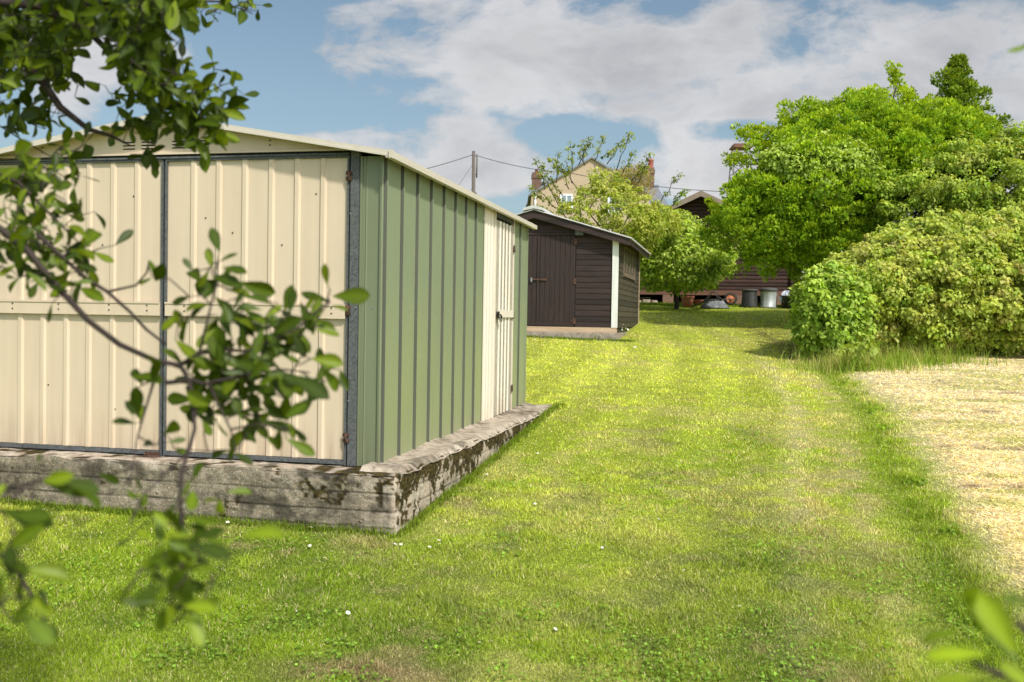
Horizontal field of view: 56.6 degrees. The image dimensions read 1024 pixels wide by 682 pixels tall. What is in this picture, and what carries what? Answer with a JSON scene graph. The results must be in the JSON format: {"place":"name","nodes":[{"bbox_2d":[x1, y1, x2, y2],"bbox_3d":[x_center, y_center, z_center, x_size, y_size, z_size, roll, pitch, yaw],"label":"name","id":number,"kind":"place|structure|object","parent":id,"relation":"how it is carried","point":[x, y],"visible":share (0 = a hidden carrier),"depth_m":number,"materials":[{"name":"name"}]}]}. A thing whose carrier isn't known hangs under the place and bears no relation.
{"place":"outdoors","nodes":[
{"label":"outdoors","id":0,"kind":"place"},
{"bbox_2d":[0,304,1023,681],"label":"lawn grass","id":1,"kind":"structure","parent":0,"point":[128,664],"depth_m":5.16,"materials":[{"name":"green plant"}]},
{"bbox_2d":[0,300,1023,681],"bbox_3d":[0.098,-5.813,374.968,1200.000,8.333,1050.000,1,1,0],"label":"ground","id":2,"kind":"structure","parent":0,"point":[706,364],"depth_m":6.18,"materials":[{"name":"green plant"}]},
{"bbox_2d":[0,0,370,647],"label":"overhanging tree","id":3,"kind":"object","parent":2,"relation":"on","point":[137,33],"visible":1,"depth_m":1.47,"materials":[{"name":"green plant"}]},
{"bbox_2d":[0,403,551,534],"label":"concrete plinth","id":4,"kind":"structure","parent":2,"relation":"on","point":[393,493],"depth_m":6.14,"materials":[{"name":"grey concrete"}]},
{"bbox_2d":[0,115,536,465],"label":"metal garage","id":5,"kind":"structure","parent":4,"relation":"on","point":[429,343],"depth_m":6.42,"materials":[{"name":"green metal"}]},
{"bbox_2d":[0,159,164,455],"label":"garage door","id":6,"kind":"structure","parent":5,"relation":"in","point":[63,383],"depth_m":6.52,"materials":[{"name":"beige metal"}]},
{"bbox_2d":[142,155,351,465],"bbox_3d":[-1.743,-0.190,6.240,1.458,2.027,0.092,1,1,13],"label":"garage door","id":7,"kind":"structure","parent":5,"relation":"in","point":[284,218],"depth_m":6.23,"materials":[{"name":"beige metal"}]},
{"bbox_2d":[493,220,514,415],"bbox_3d":[-0.058,-0.224,9.409,0.076,1.870,0.765,1,1,12],"label":"side door","id":8,"kind":"structure","parent":5,"relation":"in","point":[504,314],"depth_m":9.34,"materials":[{"name":"beige metal"}]},
{"bbox_2d":[0,401,564,539],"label":"fringe grass","id":9,"kind":"structure","parent":2,"relation":"on","point":[464,480],"depth_m":6.21,"materials":[{"name":"green plant"}]},
{"bbox_2d":[471,151,477,193],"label":"telegraph pole","id":10,"kind":"object","parent":2,"relation":"on","point":[473,172],"visible":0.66,"depth_m":44.76,"materials":[{"name":"wood"}]},
{"bbox_2d":[427,154,472,168],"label":"overhead cable","id":11,"kind":"object","parent":10,"relation":"attached to","point":[449,162],"visible":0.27,"depth_m":42.30,"materials":[{"name":"metal"}]},
{"bbox_2d":[479,156,564,172],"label":"overhead cable","id":12,"kind":"object","parent":10,"relation":"attached to","point":[515,165],"visible":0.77,"depth_m":45.22,"materials":[{"name":"metal"}]},
{"bbox_2d":[571,173,718,191],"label":"overhead cable","id":13,"kind":"object","parent":12,"relation":"attached to","point":[659,186],"visible":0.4,"depth_m":44.90,"materials":[{"name":"metal"}]},
{"bbox_2d":[0,368,986,681],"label":"clover","id":14,"kind":"object","parent":2,"relation":"on","point":[592,606],"visible":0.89,"depth_m":4.41,"materials":[{"name":"green plant"}]},
{"bbox_2d":[527,331,625,340],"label":"concrete slab","id":15,"kind":"structure","parent":2,"relation":"on","point":[582,335],"depth_m":19.11,"materials":[{"name":"grey concrete"}]},
{"bbox_2d":[516,205,650,332],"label":"dark shed","id":16,"kind":"structure","parent":15,"relation":"on","point":[582,277],"depth_m":19.18,"materials":[{"name":"black wood"}]},
{"bbox_2d":[527,236,537,325],"bbox_3d":[0.141,-1.235,19.394,0.745,1.828,0.071,1,1,13],"label":"door","id":17,"kind":"structure","parent":16,"relation":"in","point":[532,240],"depth_m":19.34,"materials":[{"name":"black wood"}]},
{"bbox_2d":[532,236,576,325],"bbox_3d":[0.854,-1.219,19.235,0.915,1.828,0.058,1,1,13],"label":"door","id":18,"kind":"structure","parent":16,"relation":"in","point":[557,261],"depth_m":19.23,"materials":[{"name":"brown wood"}]},
{"bbox_2d":[623,245,635,280],"bbox_3d":[2.574,-1.683,20.772,0.045,0.635,2.340,1,1,13],"label":"window","id":19,"kind":"structure","parent":16,"relation":"in","point":[629,264],"depth_m":20.74,"materials":[{"name":"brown glass"}]},
{"bbox_2d":[526,131,684,257],"bbox_3d":[2.579,-3.263,26.257,4.411,5.167,3.015,1,1,0],"label":"hawthorn tree","id":20,"kind":"object","parent":2,"relation":"on","point":[598,190],"visible":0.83,"depth_m":25.69,"materials":[{"name":"green plant"}]},
{"bbox_2d":[603,163,656,230],"bbox_3d":[3.525,-3.202,28.758,1.830,4.374,1.643,0,2,-40],"label":"pampas shrub","id":21,"kind":"object","parent":2,"relation":"on","point":[647,177],"visible":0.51,"depth_m":28.45,"materials":[{"name":"green plant"}]},
{"bbox_2d":[625,187,738,309],"bbox_3d":[4.993,-2.673,27.928,3.647,3.720,3.645,1,1,0],"label":"apple tree","id":22,"kind":"object","parent":2,"relation":"on","point":[696,275],"visible":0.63,"depth_m":26.70,"materials":[{"name":"green plant"}]},
{"bbox_2d":[680,296,694,306],"bbox_3d":[5.405,-1.220,29.277,0.430,0.335,0.430,1,1,0],"label":"plant pot","id":23,"kind":"object","parent":2,"relation":"on","point":[687,301],"visible":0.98,"depth_m":29.13,"materials":[{"name":"ceramic"}]},
{"bbox_2d":[693,300,702,305],"bbox_3d":[5.814,-1.187,29.678,0.360,0.200,0.360,1,1,0],"label":"plant pot","id":24,"kind":"object","parent":2,"relation":"on","point":[696,301],"visible":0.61,"depth_m":29.55,"materials":[{"name":"red ceramic"}]},
{"bbox_2d":[615,191,800,304],"bbox_3d":[6.578,-2.686,33.073,6.850,4.370,5.375,1,1,13],"label":"log cabin","id":25,"kind":"object","parent":2,"relation":"on","point":[694,204],"visible":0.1,"depth_m":30.65,"materials":[{"name":"wood"}]},
{"bbox_2d":[639,301,781,307],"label":"cabin fringe grass","id":26,"kind":"structure","parent":2,"relation":"on","point":[680,304],"depth_m":29.60,"materials":[{"name":"green plant"}]},
{"bbox_2d":[692,291,736,307],"bbox_3d":[6.143,-1.252,28.877,1.382,0.504,0.623,1,1,5],"label":"wheelbarrow","id":27,"kind":"object","parent":2,"relation":"on","point":[730,298],"visible":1,"depth_m":28.69,"materials":[{"name":"metal"}]},
{"bbox_2d":[727,143,751,193],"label":"lattice mast","id":28,"kind":"object","parent":2,"relation":"on","point":[737,146],"visible":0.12,"depth_m":59.26,"materials":[{"name":"grey metal"}]},
{"bbox_2d":[741,289,757,306],"bbox_3d":[7.367,-1.329,29.474,0.520,0.560,0.520,1,1,0],"label":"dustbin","id":29,"kind":"object","parent":2,"relation":"on","point":[749,297],"visible":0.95,"depth_m":29.27,"materials":[{"name":"black plastic"}]},
{"bbox_2d":[759,287,777,307],"bbox_3d":[7.928,-1.339,29.373,0.575,0.635,0.540,1,1,0],"label":"dustbin","id":30,"kind":"object","parent":2,"relation":"on","point":[768,296],"visible":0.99,"depth_m":29.17,"materials":[{"name":"metal"}]},
{"bbox_2d":[781,295,791,307],"bbox_3d":[8.552,-1.207,29.376,0.530,0.385,0.530,1,1,0],"label":"plastic tub","id":31,"kind":"object","parent":2,"relation":"on","point":[785,301],"visible":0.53,"depth_m":29.20,"materials":[{"name":"black plastic"}]},
{"bbox_2d":[779,290,789,301],"bbox_3d":[8.484,-1.314,29.374,0.458,0.550,0.355,1,1,0],"label":"crumpled sheet","id":32,"kind":"object","parent":31,"relation":"in","point":[784,292],"visible":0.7,"depth_m":29.31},
{"bbox_2d":[784,258,882,361],"bbox_3d":[5.481,-0.483,16.145,1.587,1.828,2.176,2,2,31],"label":"laurel bush","id":33,"kind":"object","parent":2,"relation":"on","point":[826,304],"visible":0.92,"depth_m":15.50,"materials":[{"name":"green plant"}]},
{"bbox_2d":[695,60,1004,287],"bbox_3d":[7.978,-3.485,22.682,7.078,6.439,5.509,1,1,0],"label":"tree","id":34,"kind":"object","parent":2,"relation":"on","point":[774,220],"visible":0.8,"depth_m":20.99,"materials":[{"name":"green plant"}]},
{"bbox_2d":[754,128,896,211],"bbox_3d":[7.330,-2.526,21.256,3.766,4.431,2.258,0,2,-35],"label":"ivy","id":35,"kind":"object","parent":34,"relation":"attached to","point":[772,154],"visible":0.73,"depth_m":20.47,"materials":[{"name":"green plant"}]},
{"bbox_2d":[843,325,879,371],"bbox_3d":[5.140,0.164,13.989,0.538,0.805,0.468,1,1,17],"label":"dock plant","id":36,"kind":"object","parent":2,"relation":"on","point":[871,351],"visible":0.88,"depth_m":13.92,"materials":[{"name":"green plant"}]},
{"bbox_2d":[868,405,885,413],"bbox_3d":[3.964,0.764,10.325,0.181,0.133,0.176,1,1,0],"label":"edge weed","id":37,"kind":"object","parent":2,"relation":"on","point":[872,411],"visible":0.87,"depth_m":10.34,"materials":[{"name":"green plant"}]},
{"bbox_2d":[873,422,892,429],"bbox_3d":[3.651,0.864,9.405,0.197,0.103,0.220,2,2,39],"label":"edge weed","id":38,"kind":"object","parent":2,"relation":"on","point":[883,427],"visible":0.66,"depth_m":9.38,"materials":[{"name":"green plant"}]},
{"bbox_2d":[804,202,1023,356],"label":"bramble hedge","id":39,"kind":"object","parent":2,"relation":"on","point":[936,281],"visible":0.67,"depth_m":15.83,"materials":[{"name":"green plant"}]},
{"bbox_2d":[901,477,928,487],"bbox_3d":[3.051,1.078,7.199,0.165,0.109,0.186,1,1,-11],"label":"edge weed","id":40,"kind":"object","parent":2,"relation":"on","point":[916,479],"visible":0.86,"depth_m":7.17,"materials":[{"name":"green plant"}]},
{"bbox_2d":[807,364,1023,672],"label":"edge grass","id":41,"kind":"structure","parent":2,"relation":"on","point":[991,644],"depth_m":5.98,"materials":[{"name":"green plant"}]},
{"bbox_2d":[845,353,1023,622],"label":"hay grass","id":42,"kind":"structure","parent":2,"relation":"on","point":[999,502],"depth_m":8.83,"materials":[{"name":"plant"}]},
{"bbox_2d":[858,120,1023,232],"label":"hazel bush","id":43,"kind":"object","parent":2,"relation":"on","point":[1002,154],"visible":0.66,"depth_m":19.91,"materials":[{"name":"green plant"}]},
{"bbox_2d":[936,523,961,536],"bbox_3d":[2.730,1.206,5.961,0.195,0.112,0.199,1,1,0],"label":"edge weed","id":44,"kind":"object","parent":2,"relation":"on","point":[947,528],"visible":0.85,"depth_m":5.94,"materials":[{"name":"green plant"}]},
{"bbox_2d":[930,52,1013,199],"bbox_3d":[11.044,-3.684,23.308,2.434,6.862,2.101,1,1,0],"label":"conifer tree","id":45,"kind":"object","parent":2,"relation":"on","point":[962,89],"visible":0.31,"depth_m":23.17,"materials":[{"name":"green plant"}]},
{"bbox_2d":[921,45,1023,681],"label":"overhanging shrub","id":46,"kind":"object","parent":2,"relation":"on","point":[989,613],"visible":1,"depth_m":0.69,"materials":[{"name":"green plant"}]},
{"bbox_2d":[0,0,1023,229],"label":"sky","id":47,"kind":"structure","parent":0,"point":[432,83],"materials":[{"name":"blue"}]},
{"bbox_2d":[527,335,637,341],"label":"shed fringe grass","id":48,"kind":"structure","parent":0,"point":[588,339],"depth_m":18.95,"materials":[{"name":"green plant"}]},
{"bbox_2d":[526,156,668,230],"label":"house","id":49,"kind":"structure","parent":0,"point":[580,169],"depth_m":47.83,"materials":[{"name":"stone"}]},
{"bbox_2d":[560,194,572,212],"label":"window","id":50,"kind":"structure","parent":49,"relation":"in","point":[566,196],"depth_m":47.79,"materials":[{"name":"white plastic"}]},
{"bbox_2d":[608,197,620,213],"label":"window","id":51,"kind":"structure","parent":49,"relation":"in","point":[609,198],"depth_m":47.79,"materials":[{"name":"white plastic"}]},
{"bbox_2d":[745,336,1006,376],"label":"tall grass","id":52,"kind":"structure","parent":0,"point":[900,359],"depth_m":14.60,"materials":[{"name":"green plant"}]}
]}

